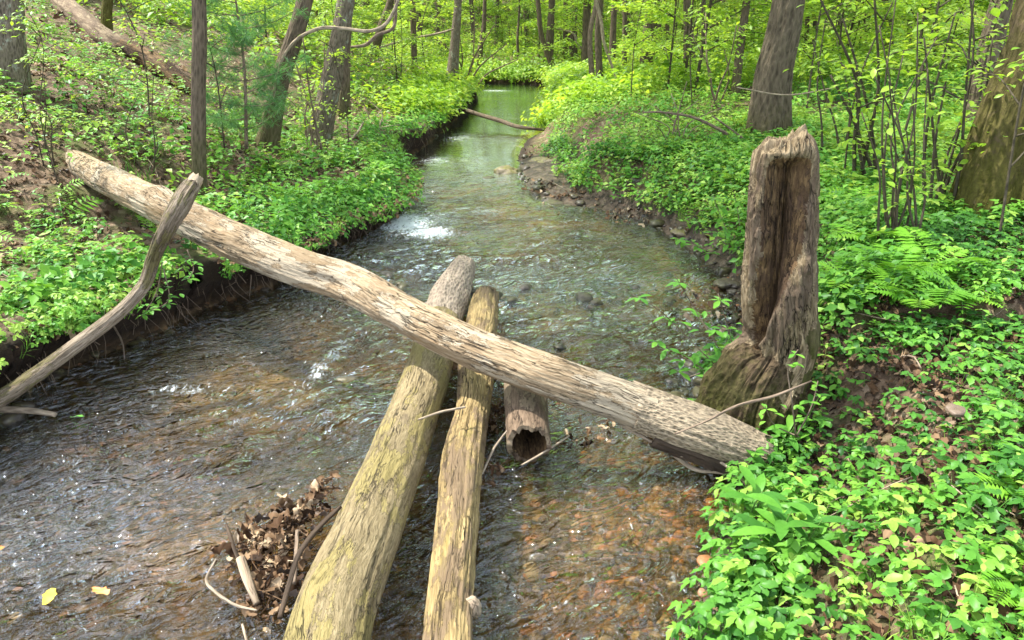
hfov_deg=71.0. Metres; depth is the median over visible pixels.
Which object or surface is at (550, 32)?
forest tree
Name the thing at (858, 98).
multi stem shrub
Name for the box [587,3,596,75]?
forest tree
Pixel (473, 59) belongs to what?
multi stem shrub
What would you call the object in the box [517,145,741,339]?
bar debris
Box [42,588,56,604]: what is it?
floating leaf
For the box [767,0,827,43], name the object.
understory tree
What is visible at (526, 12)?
forest tree
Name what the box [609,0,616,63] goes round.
forest tree
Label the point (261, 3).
understory tree
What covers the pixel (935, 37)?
forest tree
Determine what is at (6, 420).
shore rubble
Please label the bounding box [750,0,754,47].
forest tree
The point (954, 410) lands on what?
stream rock
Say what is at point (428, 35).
branch
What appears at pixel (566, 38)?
understory tree
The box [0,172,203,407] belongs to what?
broken branch
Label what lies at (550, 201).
stream rock
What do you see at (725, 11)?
understory tree
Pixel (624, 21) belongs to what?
forest tree
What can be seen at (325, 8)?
understory tree
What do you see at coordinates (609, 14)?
understory tree
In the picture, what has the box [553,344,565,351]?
stream rock
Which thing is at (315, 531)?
driftwood stick
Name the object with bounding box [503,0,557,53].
understory tree
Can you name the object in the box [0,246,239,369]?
bank edge herbs
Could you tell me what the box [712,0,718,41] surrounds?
forest tree
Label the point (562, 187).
twig litter
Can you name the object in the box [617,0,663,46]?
understory tree
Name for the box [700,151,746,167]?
fern
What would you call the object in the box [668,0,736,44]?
understory tree
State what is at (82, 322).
bank edge herbs
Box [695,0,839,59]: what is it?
understory tree
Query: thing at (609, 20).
understory tree
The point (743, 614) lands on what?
bank edge herbs
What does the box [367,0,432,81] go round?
leafy sapling
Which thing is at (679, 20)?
understory tree
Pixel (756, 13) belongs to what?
understory tree
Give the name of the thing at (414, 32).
forest tree
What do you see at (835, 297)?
bank edge herbs
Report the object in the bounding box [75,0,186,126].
leafy sapling
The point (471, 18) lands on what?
forest tree
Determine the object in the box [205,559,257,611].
driftwood stick
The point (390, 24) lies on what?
understory tree
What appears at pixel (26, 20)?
leafy sapling
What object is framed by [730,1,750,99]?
forest tree
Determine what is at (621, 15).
understory tree
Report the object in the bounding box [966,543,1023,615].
fern
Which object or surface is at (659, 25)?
forest tree
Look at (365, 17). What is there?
understory tree
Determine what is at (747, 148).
fern
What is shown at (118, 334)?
hanging roots
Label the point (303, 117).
fern
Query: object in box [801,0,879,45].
understory tree
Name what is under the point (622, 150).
fern
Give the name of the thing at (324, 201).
fern
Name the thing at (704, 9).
forest tree
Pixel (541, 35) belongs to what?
forest tree
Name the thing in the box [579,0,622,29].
understory tree
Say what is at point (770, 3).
understory tree
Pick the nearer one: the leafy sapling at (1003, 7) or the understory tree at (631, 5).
the leafy sapling at (1003, 7)
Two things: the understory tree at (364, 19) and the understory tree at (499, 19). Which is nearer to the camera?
the understory tree at (364, 19)
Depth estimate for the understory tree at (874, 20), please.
20.85 m
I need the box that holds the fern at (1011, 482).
[957,456,1023,499]
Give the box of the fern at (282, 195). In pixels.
[269,182,317,198]
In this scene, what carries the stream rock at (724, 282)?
on the ground at (212, 282)
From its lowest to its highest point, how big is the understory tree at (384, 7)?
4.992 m
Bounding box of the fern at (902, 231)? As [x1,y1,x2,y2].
[865,226,995,272]
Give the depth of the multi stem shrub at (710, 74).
10.46 m
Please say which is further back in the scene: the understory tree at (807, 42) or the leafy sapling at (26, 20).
the understory tree at (807, 42)
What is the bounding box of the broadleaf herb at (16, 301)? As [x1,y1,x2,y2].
[4,294,29,311]
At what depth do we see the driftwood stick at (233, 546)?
2.91 m
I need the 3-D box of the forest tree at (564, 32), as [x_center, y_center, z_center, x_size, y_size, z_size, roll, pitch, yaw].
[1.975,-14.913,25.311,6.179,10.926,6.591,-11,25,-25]
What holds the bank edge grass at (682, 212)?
on the ground at (212, 282)
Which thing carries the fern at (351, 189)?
on the ground at (212, 282)
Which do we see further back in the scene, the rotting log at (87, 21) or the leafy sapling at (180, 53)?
the rotting log at (87, 21)
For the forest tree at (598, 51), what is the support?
on the ground at (212, 282)
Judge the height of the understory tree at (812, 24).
4.196 m
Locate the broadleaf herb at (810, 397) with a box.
[797,393,832,432]
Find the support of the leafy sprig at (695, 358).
on the ground at (212, 282)
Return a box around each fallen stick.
[349,122,363,141]
[459,107,544,130]
[622,427,735,475]
[674,380,811,434]
[681,456,758,506]
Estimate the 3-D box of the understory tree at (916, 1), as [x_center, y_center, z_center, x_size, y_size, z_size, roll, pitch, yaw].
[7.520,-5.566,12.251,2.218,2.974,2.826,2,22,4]
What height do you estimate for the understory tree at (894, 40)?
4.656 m
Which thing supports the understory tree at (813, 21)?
on the ground at (212, 282)
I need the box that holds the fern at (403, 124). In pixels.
[383,119,412,126]
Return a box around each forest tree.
[0,0,32,93]
[100,0,112,30]
[191,0,207,198]
[253,0,312,155]
[304,0,354,145]
[336,23,351,120]
[359,0,369,40]
[368,0,393,59]
[410,0,417,76]
[416,0,422,43]
[434,0,439,48]
[446,0,461,80]
[469,0,475,42]
[476,0,486,65]
[494,0,499,46]
[516,0,519,59]
[523,4,529,46]
[536,0,554,69]
[543,0,554,63]
[562,0,567,58]
[568,0,577,60]
[581,0,590,61]
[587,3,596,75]
[595,0,602,77]
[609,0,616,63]
[622,0,626,65]
[627,5,631,38]
[639,0,659,69]
[658,14,661,46]
[664,0,669,44]
[683,0,695,66]
[701,0,705,51]
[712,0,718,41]
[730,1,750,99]
[745,0,804,143]
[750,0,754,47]
[804,0,809,49]
[881,0,894,60]
[907,2,912,47]
[933,3,938,54]
[947,0,1023,221]
[965,0,1013,121]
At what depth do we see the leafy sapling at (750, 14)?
14.29 m
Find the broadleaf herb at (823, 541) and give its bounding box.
[774,502,850,558]
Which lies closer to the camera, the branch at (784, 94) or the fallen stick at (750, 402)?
the fallen stick at (750, 402)
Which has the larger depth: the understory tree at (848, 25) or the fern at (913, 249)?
the understory tree at (848, 25)
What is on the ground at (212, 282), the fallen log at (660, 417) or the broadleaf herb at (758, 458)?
the broadleaf herb at (758, 458)
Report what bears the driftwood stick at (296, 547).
on the stream water
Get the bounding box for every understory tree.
[214,0,266,36]
[253,0,327,28]
[259,0,331,50]
[278,0,333,32]
[284,0,370,37]
[310,0,399,39]
[316,0,379,31]
[318,1,392,43]
[323,0,403,43]
[331,1,381,28]
[351,0,456,80]
[355,0,437,50]
[369,0,416,28]
[370,0,473,66]
[397,0,466,41]
[416,0,492,56]
[461,0,517,30]
[475,0,524,49]
[485,0,531,46]
[496,0,546,45]
[500,0,581,56]
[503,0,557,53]
[508,2,581,46]
[512,0,562,43]
[514,3,568,36]
[528,2,609,58]
[546,0,594,40]
[547,0,621,57]
[554,0,627,42]
[555,0,641,50]
[561,4,629,46]
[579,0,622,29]
[591,0,642,39]
[593,0,644,47]
[607,0,694,89]
[608,0,802,80]
[609,0,642,34]
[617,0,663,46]
[617,0,704,54]
[627,0,682,31]
[636,0,762,66]
[662,0,726,42]
[663,4,683,32]
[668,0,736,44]
[691,0,761,45]
[693,0,818,94]
[694,0,740,38]
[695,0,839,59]
[709,0,852,56]
[723,0,769,42]
[725,0,824,35]
[757,0,845,53]
[757,1,836,44]
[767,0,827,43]
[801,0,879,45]
[801,0,885,55]
[801,0,940,50]
[802,2,864,44]
[802,7,939,47]
[805,0,882,51]
[814,0,1014,65]
[830,0,931,45]
[843,0,949,55]
[848,0,903,29]
[859,0,1014,68]
[864,0,974,49]
[865,3,985,62]
[898,0,1015,48]
[944,0,1013,29]
[946,0,977,17]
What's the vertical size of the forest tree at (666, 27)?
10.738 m
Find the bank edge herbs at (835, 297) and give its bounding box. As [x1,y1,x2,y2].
[533,112,913,356]
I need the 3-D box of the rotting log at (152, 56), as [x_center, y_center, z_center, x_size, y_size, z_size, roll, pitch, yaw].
[-5.073,-3.650,10.358,1.532,0.769,0.354,11,25,25]
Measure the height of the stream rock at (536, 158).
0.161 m
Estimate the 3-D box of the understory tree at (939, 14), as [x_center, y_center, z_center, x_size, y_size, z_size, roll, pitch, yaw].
[8.736,-6.395,14.953,2.252,2.767,2.615,8,24,19]
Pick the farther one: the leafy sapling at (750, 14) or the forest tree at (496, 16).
the forest tree at (496, 16)
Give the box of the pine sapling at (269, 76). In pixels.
[157,0,313,153]
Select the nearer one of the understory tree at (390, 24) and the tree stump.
the tree stump
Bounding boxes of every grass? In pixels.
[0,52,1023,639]
[0,122,430,357]
[482,60,572,130]
[540,148,823,424]
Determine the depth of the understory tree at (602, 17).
30.21 m
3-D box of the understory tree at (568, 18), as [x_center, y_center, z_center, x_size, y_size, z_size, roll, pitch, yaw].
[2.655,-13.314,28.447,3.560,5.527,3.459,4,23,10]
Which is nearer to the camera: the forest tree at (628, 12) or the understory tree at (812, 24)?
the understory tree at (812, 24)
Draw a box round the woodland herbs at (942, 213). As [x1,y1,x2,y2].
[0,17,1023,270]
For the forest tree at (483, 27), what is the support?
on the ground at (212, 282)
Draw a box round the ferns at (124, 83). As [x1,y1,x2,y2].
[0,23,1018,294]
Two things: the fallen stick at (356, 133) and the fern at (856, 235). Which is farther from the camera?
the fallen stick at (356, 133)
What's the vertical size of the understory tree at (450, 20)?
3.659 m
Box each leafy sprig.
[137,249,202,319]
[625,274,741,387]
[670,181,747,260]
[759,350,827,437]
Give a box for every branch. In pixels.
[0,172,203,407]
[273,0,399,99]
[351,0,397,47]
[379,28,454,47]
[554,28,605,57]
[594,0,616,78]
[643,111,731,137]
[712,115,744,138]
[737,87,835,95]
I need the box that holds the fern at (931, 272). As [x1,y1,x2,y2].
[911,266,1014,313]
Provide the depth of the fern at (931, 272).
3.68 m
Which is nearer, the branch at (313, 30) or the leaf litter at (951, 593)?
the leaf litter at (951, 593)
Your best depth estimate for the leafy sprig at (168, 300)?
4.41 m
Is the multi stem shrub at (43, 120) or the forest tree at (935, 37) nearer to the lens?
the multi stem shrub at (43, 120)
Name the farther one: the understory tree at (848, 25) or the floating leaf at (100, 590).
the understory tree at (848, 25)
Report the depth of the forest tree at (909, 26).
19.11 m
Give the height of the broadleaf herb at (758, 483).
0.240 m
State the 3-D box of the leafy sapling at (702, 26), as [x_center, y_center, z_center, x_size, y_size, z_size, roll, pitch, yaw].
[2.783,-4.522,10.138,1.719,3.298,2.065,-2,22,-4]
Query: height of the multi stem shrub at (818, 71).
1.486 m
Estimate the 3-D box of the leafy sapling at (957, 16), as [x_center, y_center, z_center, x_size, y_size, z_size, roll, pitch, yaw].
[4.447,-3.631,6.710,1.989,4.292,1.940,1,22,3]
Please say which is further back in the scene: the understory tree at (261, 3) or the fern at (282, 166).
the understory tree at (261, 3)
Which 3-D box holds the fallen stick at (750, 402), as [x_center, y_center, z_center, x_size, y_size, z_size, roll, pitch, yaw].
[0.987,0.380,3.092,0.546,0.296,0.032,3,22,7]
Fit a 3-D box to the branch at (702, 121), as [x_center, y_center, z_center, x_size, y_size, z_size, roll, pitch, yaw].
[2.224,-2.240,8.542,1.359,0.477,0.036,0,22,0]
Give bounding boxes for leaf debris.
[207,470,340,639]
[452,362,593,486]
[562,418,787,461]
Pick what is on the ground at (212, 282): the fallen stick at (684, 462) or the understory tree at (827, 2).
the understory tree at (827, 2)
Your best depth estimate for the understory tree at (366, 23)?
24.57 m
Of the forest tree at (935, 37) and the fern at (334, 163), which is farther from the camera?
the forest tree at (935, 37)
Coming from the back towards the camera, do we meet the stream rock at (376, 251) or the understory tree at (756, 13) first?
the understory tree at (756, 13)
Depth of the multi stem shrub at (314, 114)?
8.76 m
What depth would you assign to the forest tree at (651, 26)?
19.28 m
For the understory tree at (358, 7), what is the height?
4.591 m
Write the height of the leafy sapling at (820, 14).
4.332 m
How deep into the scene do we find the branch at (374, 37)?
8.59 m
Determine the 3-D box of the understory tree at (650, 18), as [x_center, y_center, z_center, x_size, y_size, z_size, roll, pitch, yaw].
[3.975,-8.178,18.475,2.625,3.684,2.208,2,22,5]
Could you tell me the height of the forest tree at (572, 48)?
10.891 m
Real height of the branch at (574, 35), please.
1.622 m
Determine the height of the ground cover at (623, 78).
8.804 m
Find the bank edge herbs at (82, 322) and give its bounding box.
[0,156,425,373]
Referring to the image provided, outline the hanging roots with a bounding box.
[4,128,435,402]
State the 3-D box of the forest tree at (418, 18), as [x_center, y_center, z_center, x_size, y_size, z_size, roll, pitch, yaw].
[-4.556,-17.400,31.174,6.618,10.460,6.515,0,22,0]
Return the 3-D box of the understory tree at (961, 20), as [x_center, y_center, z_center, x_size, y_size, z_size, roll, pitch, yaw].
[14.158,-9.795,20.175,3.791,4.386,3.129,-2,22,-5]
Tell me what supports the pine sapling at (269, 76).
on the ground at (212, 282)
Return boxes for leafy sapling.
[0,0,109,184]
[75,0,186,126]
[156,0,270,149]
[282,0,393,145]
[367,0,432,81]
[613,0,693,96]
[645,0,752,104]
[716,5,768,34]
[738,0,890,112]
[783,0,985,185]
[833,0,1008,185]
[876,0,1007,110]
[903,0,1005,137]
[942,47,1023,245]
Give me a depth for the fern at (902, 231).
4.17 m
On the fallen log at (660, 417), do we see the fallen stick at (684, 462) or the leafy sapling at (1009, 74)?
the fallen stick at (684, 462)
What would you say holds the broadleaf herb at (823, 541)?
on the ground at (212, 282)
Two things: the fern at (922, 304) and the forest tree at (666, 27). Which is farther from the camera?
the forest tree at (666, 27)
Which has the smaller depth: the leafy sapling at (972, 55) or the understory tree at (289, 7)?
the leafy sapling at (972, 55)
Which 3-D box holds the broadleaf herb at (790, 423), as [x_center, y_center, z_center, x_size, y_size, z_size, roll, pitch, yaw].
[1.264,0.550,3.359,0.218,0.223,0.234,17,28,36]
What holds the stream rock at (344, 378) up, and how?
in the stream water
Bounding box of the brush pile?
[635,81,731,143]
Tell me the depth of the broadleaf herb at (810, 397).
3.41 m
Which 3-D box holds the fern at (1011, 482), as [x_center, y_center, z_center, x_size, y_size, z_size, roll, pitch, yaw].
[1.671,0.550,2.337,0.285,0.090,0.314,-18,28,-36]
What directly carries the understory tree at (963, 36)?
on the ground at (212, 282)
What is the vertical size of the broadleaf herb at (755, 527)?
0.270 m
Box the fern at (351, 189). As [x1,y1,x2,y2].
[330,179,379,198]
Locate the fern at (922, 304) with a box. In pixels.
[871,265,989,311]
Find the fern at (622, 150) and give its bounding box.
[612,142,645,158]
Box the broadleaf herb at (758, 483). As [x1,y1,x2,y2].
[719,464,788,526]
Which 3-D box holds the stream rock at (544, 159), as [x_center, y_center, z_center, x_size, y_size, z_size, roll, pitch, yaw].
[0.679,-2.391,10.946,0.677,0.223,0.457,0,22,0]
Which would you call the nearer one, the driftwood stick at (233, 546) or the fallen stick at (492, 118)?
the driftwood stick at (233, 546)
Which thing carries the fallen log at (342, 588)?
on the stream water
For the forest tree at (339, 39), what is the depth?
9.37 m
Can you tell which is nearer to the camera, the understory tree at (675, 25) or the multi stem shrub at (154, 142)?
the multi stem shrub at (154, 142)
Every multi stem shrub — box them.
[6,37,72,165]
[113,72,165,172]
[286,34,335,149]
[348,93,396,129]
[434,10,523,86]
[688,5,751,109]
[793,10,868,159]
[800,0,918,187]
[843,0,975,247]
[896,0,1003,213]
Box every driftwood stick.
[0,406,56,416]
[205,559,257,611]
[225,523,238,557]
[236,556,259,605]
[241,623,247,639]
[277,505,341,619]
[292,529,298,584]
[418,406,465,419]
[482,430,507,474]
[521,435,569,465]
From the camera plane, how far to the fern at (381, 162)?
8.20 m
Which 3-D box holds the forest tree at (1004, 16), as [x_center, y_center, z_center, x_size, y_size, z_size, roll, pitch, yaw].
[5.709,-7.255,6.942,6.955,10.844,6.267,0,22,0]
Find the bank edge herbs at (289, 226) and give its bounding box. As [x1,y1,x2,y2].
[0,79,482,315]
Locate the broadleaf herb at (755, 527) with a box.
[730,492,827,582]
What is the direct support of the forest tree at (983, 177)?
on the ground at (212, 282)
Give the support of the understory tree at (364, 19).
on the ground at (212, 282)
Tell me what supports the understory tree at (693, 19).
on the ground at (212, 282)
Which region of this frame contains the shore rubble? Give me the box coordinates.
[0,126,743,474]
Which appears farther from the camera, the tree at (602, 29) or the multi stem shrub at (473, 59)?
the multi stem shrub at (473, 59)
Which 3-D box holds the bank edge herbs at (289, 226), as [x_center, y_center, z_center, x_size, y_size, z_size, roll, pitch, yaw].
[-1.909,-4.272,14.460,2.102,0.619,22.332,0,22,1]
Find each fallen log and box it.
[65,150,774,478]
[283,255,475,639]
[422,285,498,639]
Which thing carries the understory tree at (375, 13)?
on the ground at (212, 282)
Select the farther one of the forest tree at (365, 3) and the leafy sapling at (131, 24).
the forest tree at (365, 3)
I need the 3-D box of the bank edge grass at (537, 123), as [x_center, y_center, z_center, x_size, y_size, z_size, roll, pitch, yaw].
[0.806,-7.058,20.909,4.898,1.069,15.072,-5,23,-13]
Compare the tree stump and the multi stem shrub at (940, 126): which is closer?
the tree stump
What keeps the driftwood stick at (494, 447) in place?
on the leaf debris at (495, 410)
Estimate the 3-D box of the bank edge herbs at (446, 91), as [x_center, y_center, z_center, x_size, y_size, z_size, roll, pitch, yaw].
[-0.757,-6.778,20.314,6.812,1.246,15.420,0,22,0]
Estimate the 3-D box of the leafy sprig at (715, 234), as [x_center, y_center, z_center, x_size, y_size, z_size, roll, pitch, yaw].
[1.729,-0.811,6.148,0.732,0.783,0.288,0,22,0]
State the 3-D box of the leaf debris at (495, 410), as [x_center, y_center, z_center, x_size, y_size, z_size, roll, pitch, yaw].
[-0.028,0.463,3.957,0.738,0.262,1.313,-5,23,-12]
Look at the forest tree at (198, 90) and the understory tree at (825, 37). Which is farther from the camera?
the understory tree at (825, 37)
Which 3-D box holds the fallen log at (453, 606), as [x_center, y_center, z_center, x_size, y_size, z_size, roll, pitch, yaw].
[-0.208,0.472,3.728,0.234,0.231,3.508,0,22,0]
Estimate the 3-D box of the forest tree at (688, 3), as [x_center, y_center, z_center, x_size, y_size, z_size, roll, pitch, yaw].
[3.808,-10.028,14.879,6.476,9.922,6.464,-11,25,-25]
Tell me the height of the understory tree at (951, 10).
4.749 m
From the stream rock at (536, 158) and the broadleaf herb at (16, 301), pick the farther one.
the stream rock at (536, 158)
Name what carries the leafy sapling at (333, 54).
on the ground at (212, 282)
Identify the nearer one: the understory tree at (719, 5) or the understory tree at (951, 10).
the understory tree at (719, 5)
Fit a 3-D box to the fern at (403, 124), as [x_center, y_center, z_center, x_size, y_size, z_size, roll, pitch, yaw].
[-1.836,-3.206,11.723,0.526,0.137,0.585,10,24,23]
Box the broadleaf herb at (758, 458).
[746,449,786,478]
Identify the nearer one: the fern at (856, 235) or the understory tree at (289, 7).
the fern at (856, 235)
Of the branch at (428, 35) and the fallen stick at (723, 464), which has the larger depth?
the branch at (428, 35)
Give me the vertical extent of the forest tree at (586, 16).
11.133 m
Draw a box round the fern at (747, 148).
[732,142,758,155]
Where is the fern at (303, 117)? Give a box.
[296,112,310,122]
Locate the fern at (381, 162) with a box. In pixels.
[359,160,393,177]
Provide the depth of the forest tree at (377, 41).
19.43 m
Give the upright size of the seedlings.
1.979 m
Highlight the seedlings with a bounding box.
[0,139,1023,639]
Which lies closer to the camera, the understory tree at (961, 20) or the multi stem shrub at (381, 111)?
the multi stem shrub at (381, 111)
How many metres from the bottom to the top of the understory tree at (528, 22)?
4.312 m
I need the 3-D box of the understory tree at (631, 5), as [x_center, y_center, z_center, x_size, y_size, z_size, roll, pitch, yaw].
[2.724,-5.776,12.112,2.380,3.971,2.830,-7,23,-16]
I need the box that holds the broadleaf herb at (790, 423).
[765,414,811,454]
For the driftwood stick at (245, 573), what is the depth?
2.68 m
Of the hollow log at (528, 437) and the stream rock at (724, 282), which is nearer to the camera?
the hollow log at (528, 437)
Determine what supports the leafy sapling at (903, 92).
on the ground at (212, 282)
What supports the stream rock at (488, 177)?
in the stream water
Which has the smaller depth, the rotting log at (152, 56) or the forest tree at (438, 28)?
the rotting log at (152, 56)
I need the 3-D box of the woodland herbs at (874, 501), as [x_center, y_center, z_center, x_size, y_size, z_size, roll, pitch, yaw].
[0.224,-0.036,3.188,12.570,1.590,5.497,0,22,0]
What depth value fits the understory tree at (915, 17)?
12.10 m
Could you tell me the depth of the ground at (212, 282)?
4.31 m
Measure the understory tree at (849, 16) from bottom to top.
4.648 m
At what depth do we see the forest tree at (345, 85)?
11.51 m
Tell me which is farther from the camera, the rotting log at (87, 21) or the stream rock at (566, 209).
the rotting log at (87, 21)
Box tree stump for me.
[695,124,820,465]
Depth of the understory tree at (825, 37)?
14.64 m
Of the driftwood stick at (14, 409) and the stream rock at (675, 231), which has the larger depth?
the stream rock at (675, 231)
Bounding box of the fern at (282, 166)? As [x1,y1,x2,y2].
[251,155,296,170]
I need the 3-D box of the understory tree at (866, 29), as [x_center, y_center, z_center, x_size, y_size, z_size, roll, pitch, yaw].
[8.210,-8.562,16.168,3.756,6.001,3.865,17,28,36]
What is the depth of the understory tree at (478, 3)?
35.70 m
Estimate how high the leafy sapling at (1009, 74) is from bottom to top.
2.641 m
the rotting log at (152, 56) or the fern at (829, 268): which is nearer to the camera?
the fern at (829, 268)
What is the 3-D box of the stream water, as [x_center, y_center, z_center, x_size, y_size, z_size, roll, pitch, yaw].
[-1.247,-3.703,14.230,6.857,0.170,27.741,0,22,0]
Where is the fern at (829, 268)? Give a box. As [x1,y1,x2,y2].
[818,254,903,300]
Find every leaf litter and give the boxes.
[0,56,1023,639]
[1,243,1023,639]
[25,0,968,177]
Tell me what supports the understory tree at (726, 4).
on the ground at (212, 282)
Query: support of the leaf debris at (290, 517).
on the stream water
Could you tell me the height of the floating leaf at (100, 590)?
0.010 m
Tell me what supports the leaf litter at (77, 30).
on the ground at (212, 282)
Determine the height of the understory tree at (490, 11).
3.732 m
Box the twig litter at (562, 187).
[0,11,1023,638]
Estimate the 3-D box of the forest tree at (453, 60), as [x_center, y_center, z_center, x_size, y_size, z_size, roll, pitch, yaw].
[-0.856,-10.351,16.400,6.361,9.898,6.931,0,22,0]
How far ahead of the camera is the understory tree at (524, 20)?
30.15 m
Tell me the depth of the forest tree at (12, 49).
6.99 m
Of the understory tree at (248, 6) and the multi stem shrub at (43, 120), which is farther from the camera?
the understory tree at (248, 6)
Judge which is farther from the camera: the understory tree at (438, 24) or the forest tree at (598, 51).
the understory tree at (438, 24)
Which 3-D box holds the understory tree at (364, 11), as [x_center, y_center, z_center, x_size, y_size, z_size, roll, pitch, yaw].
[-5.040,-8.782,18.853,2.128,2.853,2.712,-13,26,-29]
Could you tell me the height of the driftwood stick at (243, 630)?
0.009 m
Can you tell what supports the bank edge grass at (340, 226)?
on the ground at (212, 282)
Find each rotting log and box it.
[45,0,130,52]
[113,39,190,94]
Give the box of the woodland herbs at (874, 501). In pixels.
[0,185,1023,639]
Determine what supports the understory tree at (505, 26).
on the ground at (212, 282)
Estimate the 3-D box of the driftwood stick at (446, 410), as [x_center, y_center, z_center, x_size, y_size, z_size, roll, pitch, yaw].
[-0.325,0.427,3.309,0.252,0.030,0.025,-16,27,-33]
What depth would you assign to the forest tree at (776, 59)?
8.38 m
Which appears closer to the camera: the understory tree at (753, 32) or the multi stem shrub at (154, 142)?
the multi stem shrub at (154, 142)
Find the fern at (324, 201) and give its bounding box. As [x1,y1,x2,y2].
[298,195,347,207]
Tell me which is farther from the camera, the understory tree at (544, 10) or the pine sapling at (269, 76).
the understory tree at (544, 10)
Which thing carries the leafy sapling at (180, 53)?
on the ground at (212, 282)
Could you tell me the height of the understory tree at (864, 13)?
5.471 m
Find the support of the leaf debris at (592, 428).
on the stream water
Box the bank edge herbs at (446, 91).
[371,53,608,133]
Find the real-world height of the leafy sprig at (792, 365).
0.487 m
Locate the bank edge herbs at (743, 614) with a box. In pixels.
[662,336,832,639]
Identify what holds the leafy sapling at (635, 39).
on the ground at (212, 282)
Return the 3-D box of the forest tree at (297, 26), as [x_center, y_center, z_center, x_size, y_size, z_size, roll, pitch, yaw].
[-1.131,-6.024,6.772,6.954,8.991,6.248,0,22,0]
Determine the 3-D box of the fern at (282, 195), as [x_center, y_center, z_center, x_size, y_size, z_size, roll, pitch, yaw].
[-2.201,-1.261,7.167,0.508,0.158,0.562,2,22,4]
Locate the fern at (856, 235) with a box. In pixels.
[828,222,931,248]
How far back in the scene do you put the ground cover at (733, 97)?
8.28 m
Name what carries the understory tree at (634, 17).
on the ground at (212, 282)
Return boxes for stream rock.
[335,375,366,386]
[363,244,409,256]
[482,176,497,183]
[493,165,517,179]
[528,156,543,161]
[537,155,557,162]
[541,199,563,207]
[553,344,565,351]
[558,207,573,212]
[670,228,685,236]
[713,277,740,288]
[944,403,965,417]
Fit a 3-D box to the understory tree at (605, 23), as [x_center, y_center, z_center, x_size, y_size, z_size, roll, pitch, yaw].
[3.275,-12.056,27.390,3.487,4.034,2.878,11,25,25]
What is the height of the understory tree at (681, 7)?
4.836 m
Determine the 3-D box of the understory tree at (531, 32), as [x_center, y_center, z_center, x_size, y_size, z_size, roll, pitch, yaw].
[1.906,-13.722,30.850,4.306,4.530,3.379,18,28,36]
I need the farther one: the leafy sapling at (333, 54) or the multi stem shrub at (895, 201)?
the leafy sapling at (333, 54)
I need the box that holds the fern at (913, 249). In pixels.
[829,243,966,285]
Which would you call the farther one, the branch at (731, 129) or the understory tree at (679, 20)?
the understory tree at (679, 20)
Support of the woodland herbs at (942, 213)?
on the ground at (212, 282)
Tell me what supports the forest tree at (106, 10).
on the ground at (212, 282)
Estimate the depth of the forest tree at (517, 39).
26.73 m
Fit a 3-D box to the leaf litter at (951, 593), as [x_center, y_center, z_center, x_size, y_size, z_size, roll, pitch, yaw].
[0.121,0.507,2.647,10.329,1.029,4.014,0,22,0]
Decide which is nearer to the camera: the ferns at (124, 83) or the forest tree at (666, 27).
the ferns at (124, 83)
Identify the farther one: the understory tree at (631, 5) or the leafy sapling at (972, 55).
the understory tree at (631, 5)
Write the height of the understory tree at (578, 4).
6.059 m
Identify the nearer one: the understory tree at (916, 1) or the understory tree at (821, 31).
the understory tree at (916, 1)
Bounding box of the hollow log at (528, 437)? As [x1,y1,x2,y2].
[504,383,551,462]
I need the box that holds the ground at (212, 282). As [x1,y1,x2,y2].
[0,0,1023,639]
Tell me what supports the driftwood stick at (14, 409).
on the stream water
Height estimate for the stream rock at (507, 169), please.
0.184 m
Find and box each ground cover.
[0,0,974,250]
[76,0,1013,122]
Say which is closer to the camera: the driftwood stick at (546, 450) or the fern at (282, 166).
the driftwood stick at (546, 450)
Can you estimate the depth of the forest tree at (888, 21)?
16.86 m
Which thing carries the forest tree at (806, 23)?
on the ground at (212, 282)
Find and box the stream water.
[0,83,743,639]
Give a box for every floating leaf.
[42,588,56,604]
[92,587,109,594]
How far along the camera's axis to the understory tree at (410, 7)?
16.35 m
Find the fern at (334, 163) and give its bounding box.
[319,152,362,165]
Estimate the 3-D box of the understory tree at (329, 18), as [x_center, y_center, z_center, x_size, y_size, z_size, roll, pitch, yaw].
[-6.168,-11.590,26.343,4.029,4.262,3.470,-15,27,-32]
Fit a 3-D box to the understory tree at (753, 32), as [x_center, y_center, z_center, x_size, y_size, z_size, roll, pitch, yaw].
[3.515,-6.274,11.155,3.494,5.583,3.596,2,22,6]

